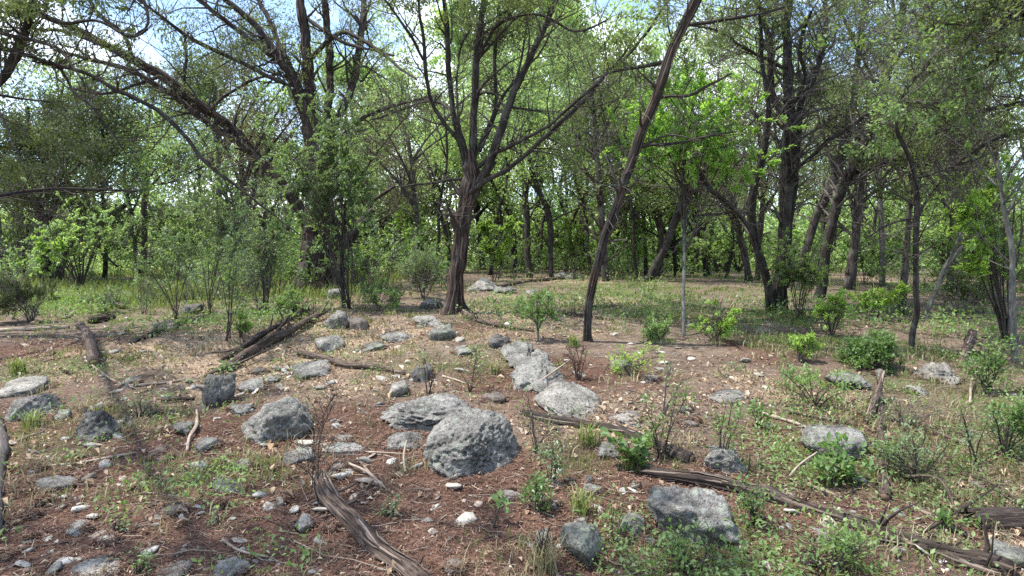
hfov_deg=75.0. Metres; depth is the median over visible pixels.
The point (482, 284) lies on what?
rock
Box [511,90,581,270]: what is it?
slender tree
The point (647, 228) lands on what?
thicket
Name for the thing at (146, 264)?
thicket shrub
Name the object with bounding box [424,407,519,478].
boulder
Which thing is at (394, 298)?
bush
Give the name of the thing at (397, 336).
rock
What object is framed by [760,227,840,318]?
shrub
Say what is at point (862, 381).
rock
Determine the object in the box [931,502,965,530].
weed
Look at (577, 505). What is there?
grass tuft
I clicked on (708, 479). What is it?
fallen log
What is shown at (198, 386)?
stone
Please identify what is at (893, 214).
slender tree
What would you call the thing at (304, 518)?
rock
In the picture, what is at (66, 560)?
stone
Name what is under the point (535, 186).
oak tree
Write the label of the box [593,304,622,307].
fallen branch
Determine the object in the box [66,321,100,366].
fallen branch
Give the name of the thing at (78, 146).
dark juniper
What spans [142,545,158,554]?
stone
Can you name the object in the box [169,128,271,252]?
slender tree
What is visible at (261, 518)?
stick
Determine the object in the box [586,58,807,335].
elm sapling
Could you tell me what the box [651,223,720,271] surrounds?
thicket
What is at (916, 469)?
weed
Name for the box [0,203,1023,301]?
brush
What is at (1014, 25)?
juniper tree
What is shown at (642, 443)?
broadleaf plant
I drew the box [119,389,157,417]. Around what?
weed
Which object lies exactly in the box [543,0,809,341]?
tree
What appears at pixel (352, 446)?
rock
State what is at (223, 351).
stick
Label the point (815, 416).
stick
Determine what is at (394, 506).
seedling
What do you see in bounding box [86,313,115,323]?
fallen log
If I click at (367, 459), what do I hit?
stone
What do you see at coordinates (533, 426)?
bare shrub
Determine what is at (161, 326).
rock
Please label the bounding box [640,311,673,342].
bush
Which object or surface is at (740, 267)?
thicket
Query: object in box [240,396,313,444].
boulder
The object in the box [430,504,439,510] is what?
stone
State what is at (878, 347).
bush
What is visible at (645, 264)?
juniper tree
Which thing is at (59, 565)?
stone
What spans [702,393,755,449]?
weed
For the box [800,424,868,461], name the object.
boulder
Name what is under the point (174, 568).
rock
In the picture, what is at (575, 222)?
slender tree
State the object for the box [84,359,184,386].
stick
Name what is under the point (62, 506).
stone
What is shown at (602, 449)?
rock
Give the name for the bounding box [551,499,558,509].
rock
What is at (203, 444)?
rock
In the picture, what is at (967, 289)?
shrub
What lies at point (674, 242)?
oak tree
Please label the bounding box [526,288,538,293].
rock
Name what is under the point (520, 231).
thicket
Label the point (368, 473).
stick
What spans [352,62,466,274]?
slender tree
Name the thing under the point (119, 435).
stone
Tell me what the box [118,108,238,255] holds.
slender tree
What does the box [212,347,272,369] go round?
stick
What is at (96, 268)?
undergrowth
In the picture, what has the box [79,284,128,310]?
bush
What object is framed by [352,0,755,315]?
tree
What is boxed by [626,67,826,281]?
tree
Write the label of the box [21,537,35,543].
rock
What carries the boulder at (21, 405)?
on the ground at (560, 349)
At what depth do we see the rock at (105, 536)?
3.31 m
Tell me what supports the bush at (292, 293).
on the ground at (560, 349)
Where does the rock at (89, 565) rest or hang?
on the ground at (560, 349)
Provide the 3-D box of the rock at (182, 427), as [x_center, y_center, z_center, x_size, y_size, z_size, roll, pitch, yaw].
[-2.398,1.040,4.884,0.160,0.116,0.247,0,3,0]
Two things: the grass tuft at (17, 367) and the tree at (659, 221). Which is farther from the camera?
the tree at (659, 221)
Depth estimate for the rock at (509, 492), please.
3.83 m
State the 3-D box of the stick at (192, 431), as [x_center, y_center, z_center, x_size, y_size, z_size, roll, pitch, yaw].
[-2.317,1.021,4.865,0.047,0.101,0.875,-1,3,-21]
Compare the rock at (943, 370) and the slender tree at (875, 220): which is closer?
the rock at (943, 370)
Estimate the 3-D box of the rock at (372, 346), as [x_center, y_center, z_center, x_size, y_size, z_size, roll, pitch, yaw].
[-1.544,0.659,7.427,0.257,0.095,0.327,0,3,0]
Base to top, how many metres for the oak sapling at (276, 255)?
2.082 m
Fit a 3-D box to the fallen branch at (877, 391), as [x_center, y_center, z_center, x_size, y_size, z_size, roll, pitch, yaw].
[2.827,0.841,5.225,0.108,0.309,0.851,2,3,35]
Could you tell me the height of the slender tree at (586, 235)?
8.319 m
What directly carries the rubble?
on the ground at (560, 349)
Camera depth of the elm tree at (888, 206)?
21.05 m
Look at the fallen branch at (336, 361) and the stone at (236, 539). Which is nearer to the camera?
the stone at (236, 539)
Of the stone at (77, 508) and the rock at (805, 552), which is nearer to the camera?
the rock at (805, 552)
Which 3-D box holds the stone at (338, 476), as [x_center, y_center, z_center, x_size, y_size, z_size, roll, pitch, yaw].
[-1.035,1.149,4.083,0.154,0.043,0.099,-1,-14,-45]
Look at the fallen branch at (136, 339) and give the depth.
8.11 m
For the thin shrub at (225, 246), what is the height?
1.758 m
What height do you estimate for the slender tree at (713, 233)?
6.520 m
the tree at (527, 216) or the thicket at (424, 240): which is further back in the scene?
the thicket at (424, 240)
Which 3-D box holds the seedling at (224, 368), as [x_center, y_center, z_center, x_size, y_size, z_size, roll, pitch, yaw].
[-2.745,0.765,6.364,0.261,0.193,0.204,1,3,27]
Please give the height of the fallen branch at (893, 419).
0.356 m
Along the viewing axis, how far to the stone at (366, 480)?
3.98 m
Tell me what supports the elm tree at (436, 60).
on the ground at (560, 349)
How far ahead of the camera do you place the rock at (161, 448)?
4.44 m
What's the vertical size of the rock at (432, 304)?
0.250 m
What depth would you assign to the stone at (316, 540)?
3.35 m
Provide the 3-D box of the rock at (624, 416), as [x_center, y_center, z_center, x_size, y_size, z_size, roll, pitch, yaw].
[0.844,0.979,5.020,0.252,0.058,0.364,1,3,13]
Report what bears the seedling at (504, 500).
on the ground at (560, 349)
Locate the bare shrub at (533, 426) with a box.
[514,383,591,453]
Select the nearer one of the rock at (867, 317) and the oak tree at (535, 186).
the rock at (867, 317)
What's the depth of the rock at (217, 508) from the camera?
3.66 m
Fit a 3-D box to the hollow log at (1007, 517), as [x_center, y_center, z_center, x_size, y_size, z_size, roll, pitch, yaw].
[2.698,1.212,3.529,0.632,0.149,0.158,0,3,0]
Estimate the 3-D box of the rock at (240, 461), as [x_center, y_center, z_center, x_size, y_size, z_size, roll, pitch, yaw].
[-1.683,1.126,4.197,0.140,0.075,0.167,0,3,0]
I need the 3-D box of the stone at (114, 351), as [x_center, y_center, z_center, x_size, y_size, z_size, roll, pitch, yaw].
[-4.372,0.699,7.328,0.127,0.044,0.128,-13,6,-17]
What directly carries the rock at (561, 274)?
on the ground at (560, 349)
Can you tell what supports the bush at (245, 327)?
on the ground at (560, 349)
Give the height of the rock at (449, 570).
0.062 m
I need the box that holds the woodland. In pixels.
[0,0,1023,274]
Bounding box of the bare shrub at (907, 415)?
[874,393,941,430]
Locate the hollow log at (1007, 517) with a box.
[956,507,1023,530]
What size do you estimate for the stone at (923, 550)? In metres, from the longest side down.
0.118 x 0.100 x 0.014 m
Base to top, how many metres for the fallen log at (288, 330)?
0.601 m
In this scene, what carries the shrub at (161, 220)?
on the ground at (560, 349)
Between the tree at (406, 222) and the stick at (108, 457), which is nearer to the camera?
the stick at (108, 457)
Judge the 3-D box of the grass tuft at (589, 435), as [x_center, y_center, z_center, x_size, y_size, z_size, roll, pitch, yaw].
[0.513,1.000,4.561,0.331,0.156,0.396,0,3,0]
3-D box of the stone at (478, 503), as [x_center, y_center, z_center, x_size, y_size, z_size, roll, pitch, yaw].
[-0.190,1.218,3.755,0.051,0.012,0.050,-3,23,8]
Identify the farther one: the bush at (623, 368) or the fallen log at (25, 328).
the fallen log at (25, 328)
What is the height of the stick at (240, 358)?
0.436 m
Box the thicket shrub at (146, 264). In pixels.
[92,180,230,319]
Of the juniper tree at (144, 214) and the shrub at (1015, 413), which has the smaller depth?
the shrub at (1015, 413)
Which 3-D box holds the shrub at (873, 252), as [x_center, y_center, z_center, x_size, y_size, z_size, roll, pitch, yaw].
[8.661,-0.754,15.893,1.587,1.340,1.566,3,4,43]
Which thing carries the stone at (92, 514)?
on the ground at (560, 349)
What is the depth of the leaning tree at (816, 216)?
13.61 m
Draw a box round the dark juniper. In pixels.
[0,36,193,279]
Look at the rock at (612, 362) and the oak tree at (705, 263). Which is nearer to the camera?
the rock at (612, 362)
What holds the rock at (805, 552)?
on the ground at (560, 349)
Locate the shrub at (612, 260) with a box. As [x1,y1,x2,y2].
[590,238,644,278]
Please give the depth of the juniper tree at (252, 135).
15.31 m
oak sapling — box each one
[236,71,391,308]
[237,176,298,314]
[511,287,558,341]
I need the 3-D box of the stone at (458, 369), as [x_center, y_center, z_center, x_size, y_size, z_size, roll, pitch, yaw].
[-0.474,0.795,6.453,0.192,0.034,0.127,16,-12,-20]
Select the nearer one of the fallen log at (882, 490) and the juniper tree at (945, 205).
the fallen log at (882, 490)
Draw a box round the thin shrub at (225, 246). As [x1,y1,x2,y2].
[195,190,265,341]
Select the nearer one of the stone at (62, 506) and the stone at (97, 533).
the stone at (97, 533)
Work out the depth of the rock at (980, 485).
3.91 m
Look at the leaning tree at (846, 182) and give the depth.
11.36 m
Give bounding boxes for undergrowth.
[0,203,966,275]
[1,264,1023,344]
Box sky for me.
[0,0,1023,254]
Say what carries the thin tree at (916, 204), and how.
on the ground at (560, 349)
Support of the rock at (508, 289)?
on the ground at (560, 349)
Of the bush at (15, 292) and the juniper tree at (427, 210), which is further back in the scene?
the juniper tree at (427, 210)
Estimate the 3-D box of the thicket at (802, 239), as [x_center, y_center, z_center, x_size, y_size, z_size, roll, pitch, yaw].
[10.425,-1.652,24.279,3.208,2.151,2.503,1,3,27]
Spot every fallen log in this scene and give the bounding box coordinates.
[0,325,69,331]
[0,415,8,534]
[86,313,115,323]
[113,300,125,308]
[204,298,329,377]
[219,305,311,361]
[313,469,434,575]
[519,409,695,463]
[639,452,1016,575]
[862,393,890,501]
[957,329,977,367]
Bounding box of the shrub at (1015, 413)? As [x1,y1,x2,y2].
[975,386,1023,458]
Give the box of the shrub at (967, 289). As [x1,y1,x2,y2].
[911,257,1005,314]
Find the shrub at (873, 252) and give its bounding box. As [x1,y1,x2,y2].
[833,230,909,283]
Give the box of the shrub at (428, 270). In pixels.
[384,235,447,298]
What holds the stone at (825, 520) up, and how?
on the ground at (560, 349)
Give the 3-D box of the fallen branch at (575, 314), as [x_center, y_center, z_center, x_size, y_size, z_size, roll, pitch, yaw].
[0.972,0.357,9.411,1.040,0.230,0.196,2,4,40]
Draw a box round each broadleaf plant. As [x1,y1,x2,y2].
[599,426,652,471]
[807,431,876,485]
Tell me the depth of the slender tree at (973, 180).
19.01 m
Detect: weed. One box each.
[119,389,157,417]
[419,346,446,393]
[458,344,490,392]
[515,465,554,515]
[524,435,570,484]
[534,525,552,557]
[602,499,627,543]
[635,371,700,459]
[649,517,729,575]
[656,360,693,414]
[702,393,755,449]
[726,473,785,530]
[745,397,774,427]
[786,499,887,575]
[859,420,961,484]
[889,548,902,559]
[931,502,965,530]
[950,396,987,461]
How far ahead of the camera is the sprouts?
3.98 m
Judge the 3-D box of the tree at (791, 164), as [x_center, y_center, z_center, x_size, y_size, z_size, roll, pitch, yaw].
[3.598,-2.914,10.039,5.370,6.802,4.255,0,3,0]
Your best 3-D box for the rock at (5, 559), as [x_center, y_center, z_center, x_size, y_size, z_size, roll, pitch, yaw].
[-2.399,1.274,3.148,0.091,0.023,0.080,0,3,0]
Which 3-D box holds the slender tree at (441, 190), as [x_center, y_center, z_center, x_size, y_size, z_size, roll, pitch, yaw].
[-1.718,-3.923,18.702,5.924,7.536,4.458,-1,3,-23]
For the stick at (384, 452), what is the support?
on the ground at (560, 349)
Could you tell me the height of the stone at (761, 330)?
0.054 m
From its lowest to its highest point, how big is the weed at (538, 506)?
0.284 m
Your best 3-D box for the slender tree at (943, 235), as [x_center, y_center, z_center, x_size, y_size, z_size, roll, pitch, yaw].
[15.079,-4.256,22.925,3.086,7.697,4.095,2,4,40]
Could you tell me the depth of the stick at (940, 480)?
3.84 m
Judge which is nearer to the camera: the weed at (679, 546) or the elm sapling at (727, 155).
the weed at (679, 546)
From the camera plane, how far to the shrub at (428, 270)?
11.76 m
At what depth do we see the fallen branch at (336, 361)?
6.65 m
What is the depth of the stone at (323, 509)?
3.65 m
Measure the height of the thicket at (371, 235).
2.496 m
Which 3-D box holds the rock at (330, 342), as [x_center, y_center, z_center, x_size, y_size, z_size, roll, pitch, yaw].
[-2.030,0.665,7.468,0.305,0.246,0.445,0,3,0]
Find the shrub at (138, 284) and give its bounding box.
[122,271,170,314]
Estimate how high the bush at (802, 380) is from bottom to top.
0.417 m
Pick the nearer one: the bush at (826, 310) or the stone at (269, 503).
the stone at (269, 503)
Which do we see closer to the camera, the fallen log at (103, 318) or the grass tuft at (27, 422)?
the grass tuft at (27, 422)
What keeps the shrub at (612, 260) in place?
on the ground at (560, 349)
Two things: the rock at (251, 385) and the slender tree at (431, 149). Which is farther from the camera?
the slender tree at (431, 149)
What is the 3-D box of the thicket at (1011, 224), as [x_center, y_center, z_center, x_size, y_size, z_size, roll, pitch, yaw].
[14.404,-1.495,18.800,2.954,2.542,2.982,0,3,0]
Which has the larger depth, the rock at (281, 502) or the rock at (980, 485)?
the rock at (980, 485)
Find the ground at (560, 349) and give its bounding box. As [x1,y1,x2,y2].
[0,259,1023,575]
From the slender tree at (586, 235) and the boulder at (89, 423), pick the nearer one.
the boulder at (89, 423)
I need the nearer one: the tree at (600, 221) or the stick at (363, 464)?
the stick at (363, 464)
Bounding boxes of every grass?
[0,265,1019,306]
[0,284,1023,575]
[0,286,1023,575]
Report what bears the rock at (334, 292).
on the ground at (560, 349)
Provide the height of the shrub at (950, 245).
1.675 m
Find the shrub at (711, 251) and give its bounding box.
[677,209,736,278]
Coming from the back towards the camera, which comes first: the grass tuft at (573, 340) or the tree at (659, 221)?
the tree at (659, 221)
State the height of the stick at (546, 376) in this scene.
0.193 m
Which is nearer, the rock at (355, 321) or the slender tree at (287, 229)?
the rock at (355, 321)
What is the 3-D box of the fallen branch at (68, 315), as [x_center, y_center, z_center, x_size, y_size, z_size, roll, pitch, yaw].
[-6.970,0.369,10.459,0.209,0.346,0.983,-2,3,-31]
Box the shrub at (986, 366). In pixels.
[956,327,1023,392]
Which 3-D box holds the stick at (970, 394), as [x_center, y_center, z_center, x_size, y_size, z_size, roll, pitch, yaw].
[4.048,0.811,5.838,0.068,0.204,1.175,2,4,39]
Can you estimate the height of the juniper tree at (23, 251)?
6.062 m
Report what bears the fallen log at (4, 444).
on the ground at (560, 349)
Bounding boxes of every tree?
[0,0,304,228]
[0,0,324,279]
[0,93,100,275]
[13,53,186,278]
[33,103,151,269]
[59,48,186,277]
[98,0,492,291]
[117,16,212,273]
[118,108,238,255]
[122,0,294,274]
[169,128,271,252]
[172,0,358,288]
[180,85,304,265]
[251,94,364,259]
[253,63,475,307]
[274,0,504,283]
[300,73,439,269]
[314,48,449,257]
[339,107,436,248]
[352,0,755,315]
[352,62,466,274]
[356,108,493,267]
[359,0,540,280]
[391,72,509,270]
[392,203,436,256]
[394,113,454,231]
[426,0,535,267]
[427,86,551,269]
[439,62,580,274]
[442,0,611,276]
[446,70,587,271]
[453,157,556,262]
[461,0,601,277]
[489,1,600,268]
[507,32,650,273]
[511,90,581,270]
[517,0,640,270]
[521,69,627,271]
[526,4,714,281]
[529,145,604,268]
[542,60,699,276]
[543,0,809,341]
[556,54,658,274]
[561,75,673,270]
[563,25,738,278]
[568,36,678,264]
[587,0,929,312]
[608,120,637,256]
[614,162,758,275]
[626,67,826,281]
[627,18,837,281]
[632,99,776,276]
[663,6,880,280]
[677,44,778,277]
[688,77,756,273]
[693,143,769,271]
[723,130,780,269]
[737,53,885,272]
[744,5,1021,289]
[755,0,908,290]
[769,0,1023,298]
[778,46,901,270]
[793,150,867,259]
[794,15,1022,314]
[795,0,1007,349]
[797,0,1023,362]
[802,131,908,275]
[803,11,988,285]
[823,1,1023,288]
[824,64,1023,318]
[832,0,1023,226]
[856,113,929,270]
[862,115,1023,259]
[890,66,1020,276]
[898,54,1023,276]
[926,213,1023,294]
[934,139,1023,340]
[939,58,995,270]
[986,87,1023,230]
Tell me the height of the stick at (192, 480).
0.053 m
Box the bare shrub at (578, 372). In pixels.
[559,340,589,380]
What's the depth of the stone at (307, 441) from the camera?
4.63 m
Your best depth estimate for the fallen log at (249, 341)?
7.59 m
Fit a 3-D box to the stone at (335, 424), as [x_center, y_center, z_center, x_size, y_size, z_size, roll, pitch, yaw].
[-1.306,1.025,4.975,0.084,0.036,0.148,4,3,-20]
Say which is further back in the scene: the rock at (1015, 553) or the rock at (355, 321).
the rock at (355, 321)
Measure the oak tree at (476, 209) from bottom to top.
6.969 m
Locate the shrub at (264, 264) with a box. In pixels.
[233,227,292,314]
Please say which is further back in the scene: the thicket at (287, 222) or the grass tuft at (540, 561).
the thicket at (287, 222)
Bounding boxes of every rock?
[0,376,48,397]
[0,553,12,561]
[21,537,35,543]
[26,466,40,474]
[32,498,53,507]
[35,475,77,493]
[53,409,71,420]
[65,519,89,537]
[66,555,120,575]
[82,401,111,412]
[96,533,115,546]
[114,376,141,387]
[146,445,169,458]
[149,319,178,331]
[154,501,189,519]
[156,560,191,575]
[172,421,194,434]
[180,304,203,314]
[193,437,221,452]
[211,476,242,493]
[212,501,225,510]
[212,556,250,575]
[228,403,253,415]
[231,458,252,472]
[236,378,267,392]
[252,366,267,374]
[264,375,281,382]
[272,496,285,506]
[282,446,313,464]
[292,359,331,379]
[294,513,316,532]
[315,335,344,352]
[323,310,350,328]
[323,442,364,455]
[326,288,345,298]
[328,460,349,474]
[332,434,352,441]
[349,316,367,330]
[361,341,384,351]
[380,332,411,342]
[385,431,423,449]
[389,380,408,396]
[409,363,432,382]
[412,315,443,326]
[420,299,443,309]
[428,323,456,340]
[444,558,467,573]
[453,346,474,356]
[467,278,496,291]
[482,392,506,403]
[488,333,511,348]
[493,286,515,293]
[498,489,522,500]
[500,342,532,366]
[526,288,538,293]
[535,529,549,543]
[545,272,584,278]
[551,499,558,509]
[582,483,601,495]
[584,475,593,482]
[597,442,619,458]
[608,410,640,427]
[610,359,632,370]
[620,512,647,537]
[630,480,639,488]
[640,374,659,382]
[643,535,660,549]
[679,420,699,426]
[706,388,752,403]
[799,551,821,566]
[812,527,832,542]
[823,371,873,390]
[865,316,878,321]
[875,369,881,376]
[906,385,928,395]
[913,362,960,385]
[970,480,985,491]
[989,538,1023,566]
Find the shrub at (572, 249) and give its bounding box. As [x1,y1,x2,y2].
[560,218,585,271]
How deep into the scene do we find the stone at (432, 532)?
3.44 m
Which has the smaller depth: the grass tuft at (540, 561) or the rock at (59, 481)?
the grass tuft at (540, 561)
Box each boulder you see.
[4,393,64,421]
[73,410,121,441]
[202,372,235,407]
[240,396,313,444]
[380,393,472,431]
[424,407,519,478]
[510,348,565,392]
[533,380,599,418]
[560,521,603,566]
[647,485,747,550]
[702,444,745,473]
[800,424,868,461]
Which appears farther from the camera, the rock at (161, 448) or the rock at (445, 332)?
the rock at (445, 332)
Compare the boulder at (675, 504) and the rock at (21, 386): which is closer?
the boulder at (675, 504)
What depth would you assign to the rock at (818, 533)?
3.36 m
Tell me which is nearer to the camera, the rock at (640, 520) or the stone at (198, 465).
the rock at (640, 520)
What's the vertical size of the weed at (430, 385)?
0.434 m
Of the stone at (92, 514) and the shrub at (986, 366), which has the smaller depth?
the stone at (92, 514)
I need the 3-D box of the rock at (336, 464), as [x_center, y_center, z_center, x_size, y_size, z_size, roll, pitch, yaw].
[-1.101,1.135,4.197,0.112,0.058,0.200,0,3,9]
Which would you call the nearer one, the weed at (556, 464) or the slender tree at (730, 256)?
the weed at (556, 464)
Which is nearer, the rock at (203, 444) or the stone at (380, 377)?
the rock at (203, 444)
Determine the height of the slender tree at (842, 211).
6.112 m
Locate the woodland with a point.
(500, 214)
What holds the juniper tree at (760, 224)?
on the ground at (560, 349)
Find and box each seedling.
[100,507,134,533]
[115,542,157,574]
[206,511,226,528]
[212,358,236,374]
[286,546,308,567]
[371,490,404,519]
[486,489,511,527]
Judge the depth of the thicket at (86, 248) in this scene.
16.88 m
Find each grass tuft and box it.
[3,354,36,374]
[16,407,48,427]
[484,358,504,374]
[514,523,569,575]
[555,481,612,517]
[567,333,581,347]
[569,420,610,447]
[615,442,653,472]
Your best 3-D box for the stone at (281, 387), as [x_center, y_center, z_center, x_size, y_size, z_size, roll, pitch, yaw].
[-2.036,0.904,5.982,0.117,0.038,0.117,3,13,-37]
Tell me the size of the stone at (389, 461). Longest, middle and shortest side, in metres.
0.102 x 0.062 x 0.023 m
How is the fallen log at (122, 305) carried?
on the ground at (560, 349)
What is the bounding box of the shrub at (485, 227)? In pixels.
[470,215,523,281]
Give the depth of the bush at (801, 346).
6.66 m
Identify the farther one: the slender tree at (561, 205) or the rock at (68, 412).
the slender tree at (561, 205)
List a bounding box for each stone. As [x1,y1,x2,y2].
[8,440,18,444]
[15,560,30,567]
[21,547,34,553]
[45,561,62,575]
[53,557,74,565]
[55,504,66,510]
[70,505,89,511]
[79,472,94,482]
[83,442,100,447]
[86,513,98,518]
[92,530,107,537]
[98,459,112,467]
[109,349,119,353]
[112,432,123,438]
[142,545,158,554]
[187,461,207,468]
[196,384,203,389]
[231,537,247,543]
[252,491,266,497]
[262,501,276,510]
[277,386,290,390]
[289,505,299,513]
[297,440,312,444]
[307,568,318,574]
[312,507,328,511]
[313,536,324,544]
[316,385,324,388]
[325,379,336,385]
[331,423,341,428]
[331,471,352,479]
[355,477,382,485]
[357,457,370,463]
[376,375,390,381]
[386,458,396,463]
[410,462,422,468]
[427,528,437,533]
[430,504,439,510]
[445,483,461,488]
[454,368,468,371]
[455,337,464,341]
[456,512,478,524]
[474,501,482,505]
[551,479,561,485]
[576,517,588,521]
[740,358,749,361]
[757,328,770,331]
[763,423,776,427]
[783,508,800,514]
[818,515,836,529]
[854,477,867,483]
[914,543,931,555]
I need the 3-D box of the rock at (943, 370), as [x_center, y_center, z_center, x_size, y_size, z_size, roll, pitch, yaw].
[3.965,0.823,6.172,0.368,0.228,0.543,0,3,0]
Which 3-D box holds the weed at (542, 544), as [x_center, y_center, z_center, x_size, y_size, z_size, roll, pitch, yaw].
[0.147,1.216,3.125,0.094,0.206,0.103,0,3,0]
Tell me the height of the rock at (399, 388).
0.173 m
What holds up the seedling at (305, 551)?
on the ground at (560, 349)
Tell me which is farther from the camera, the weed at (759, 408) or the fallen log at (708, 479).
the weed at (759, 408)
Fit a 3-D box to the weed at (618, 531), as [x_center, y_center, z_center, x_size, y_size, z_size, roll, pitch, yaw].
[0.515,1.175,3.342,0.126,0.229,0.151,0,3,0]
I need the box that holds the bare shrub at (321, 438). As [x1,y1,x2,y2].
[275,375,354,492]
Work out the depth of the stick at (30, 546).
3.24 m
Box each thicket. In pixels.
[0,176,131,289]
[138,208,214,269]
[208,192,302,276]
[335,205,404,275]
[377,211,444,260]
[469,214,546,269]
[531,217,617,270]
[589,217,657,260]
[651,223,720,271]
[696,215,772,272]
[767,216,843,264]
[841,200,931,268]
[889,202,970,270]
[999,198,1023,262]
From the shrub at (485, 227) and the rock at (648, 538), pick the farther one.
the shrub at (485, 227)
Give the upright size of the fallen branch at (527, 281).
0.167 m
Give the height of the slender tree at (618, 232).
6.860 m
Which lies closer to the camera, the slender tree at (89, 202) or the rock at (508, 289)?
the rock at (508, 289)
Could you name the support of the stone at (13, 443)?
on the ground at (560, 349)
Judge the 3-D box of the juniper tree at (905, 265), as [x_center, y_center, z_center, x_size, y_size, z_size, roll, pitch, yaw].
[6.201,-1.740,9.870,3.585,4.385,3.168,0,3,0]
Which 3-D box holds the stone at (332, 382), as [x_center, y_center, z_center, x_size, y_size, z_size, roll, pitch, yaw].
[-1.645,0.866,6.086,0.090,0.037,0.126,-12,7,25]
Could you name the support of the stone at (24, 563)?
on the ground at (560, 349)
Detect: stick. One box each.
[3,541,67,549]
[16,483,101,491]
[49,452,135,465]
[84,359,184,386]
[161,397,194,402]
[168,464,214,493]
[186,409,198,450]
[210,347,236,353]
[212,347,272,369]
[221,538,267,557]
[228,308,291,371]
[239,517,288,527]
[348,462,384,487]
[356,457,371,477]
[368,451,402,454]
[403,440,406,472]
[442,375,475,386]
[529,359,570,390]
[762,412,805,426]
[789,410,857,425]
[789,451,817,476]
[807,484,841,497]
[901,474,959,519]
[906,443,989,466]
[921,484,997,533]
[960,472,1022,505]
[969,366,980,403]
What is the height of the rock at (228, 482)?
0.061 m
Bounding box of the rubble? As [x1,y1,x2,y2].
[3,299,788,495]
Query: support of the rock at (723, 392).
on the ground at (560, 349)
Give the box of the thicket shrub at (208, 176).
[121,118,286,314]
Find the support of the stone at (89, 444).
on the ground at (560, 349)
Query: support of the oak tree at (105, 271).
on the ground at (560, 349)
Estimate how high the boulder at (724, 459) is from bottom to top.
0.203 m
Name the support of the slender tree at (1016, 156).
on the ground at (560, 349)
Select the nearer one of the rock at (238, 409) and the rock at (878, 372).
the rock at (238, 409)
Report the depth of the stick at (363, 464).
4.22 m
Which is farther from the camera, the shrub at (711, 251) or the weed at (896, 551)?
the shrub at (711, 251)
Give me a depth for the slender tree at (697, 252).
23.92 m
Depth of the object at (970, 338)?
7.08 m
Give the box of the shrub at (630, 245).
[607,214,653,271]
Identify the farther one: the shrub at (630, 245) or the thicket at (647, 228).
the thicket at (647, 228)
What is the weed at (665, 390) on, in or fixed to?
on the ground at (560, 349)
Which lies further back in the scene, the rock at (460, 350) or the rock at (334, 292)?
the rock at (334, 292)
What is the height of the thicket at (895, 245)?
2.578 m
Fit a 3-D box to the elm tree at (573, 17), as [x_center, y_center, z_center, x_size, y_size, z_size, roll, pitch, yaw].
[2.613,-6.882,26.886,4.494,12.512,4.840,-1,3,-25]
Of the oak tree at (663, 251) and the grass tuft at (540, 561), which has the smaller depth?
the grass tuft at (540, 561)
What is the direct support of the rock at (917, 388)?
on the ground at (560, 349)
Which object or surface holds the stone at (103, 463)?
on the ground at (560, 349)
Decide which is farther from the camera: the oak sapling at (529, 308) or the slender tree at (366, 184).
the slender tree at (366, 184)
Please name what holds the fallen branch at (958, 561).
on the ground at (560, 349)
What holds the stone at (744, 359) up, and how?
on the ground at (560, 349)
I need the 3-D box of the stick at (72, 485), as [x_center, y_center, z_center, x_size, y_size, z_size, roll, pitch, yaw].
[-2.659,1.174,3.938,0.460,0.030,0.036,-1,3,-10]
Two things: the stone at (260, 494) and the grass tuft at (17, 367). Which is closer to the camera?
the stone at (260, 494)
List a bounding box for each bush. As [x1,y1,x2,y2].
[0,265,66,322]
[31,227,68,295]
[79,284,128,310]
[231,308,254,336]
[270,283,311,315]
[358,273,406,311]
[607,340,665,376]
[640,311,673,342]
[689,298,741,340]
[757,350,856,406]
[787,328,825,362]
[810,286,857,337]
[830,328,915,373]
[848,280,909,317]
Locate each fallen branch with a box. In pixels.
[61,300,74,318]
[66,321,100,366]
[125,315,203,343]
[296,350,407,374]
[461,310,533,331]
[496,276,565,286]
[554,308,613,320]
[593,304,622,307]
[635,286,763,311]
[826,395,1016,459]
[863,370,885,423]
[874,512,1000,575]
[904,500,971,538]
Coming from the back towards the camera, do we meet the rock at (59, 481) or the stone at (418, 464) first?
the stone at (418, 464)
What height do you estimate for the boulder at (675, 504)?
0.344 m
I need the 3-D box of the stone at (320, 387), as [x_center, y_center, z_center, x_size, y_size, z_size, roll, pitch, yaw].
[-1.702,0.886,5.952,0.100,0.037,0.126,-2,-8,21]
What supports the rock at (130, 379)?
on the ground at (560, 349)
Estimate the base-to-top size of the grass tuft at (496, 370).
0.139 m
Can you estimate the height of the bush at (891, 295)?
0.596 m
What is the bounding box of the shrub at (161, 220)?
[145,195,210,274]
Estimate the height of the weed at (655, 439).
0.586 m
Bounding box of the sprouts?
[0,278,1023,575]
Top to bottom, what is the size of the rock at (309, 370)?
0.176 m

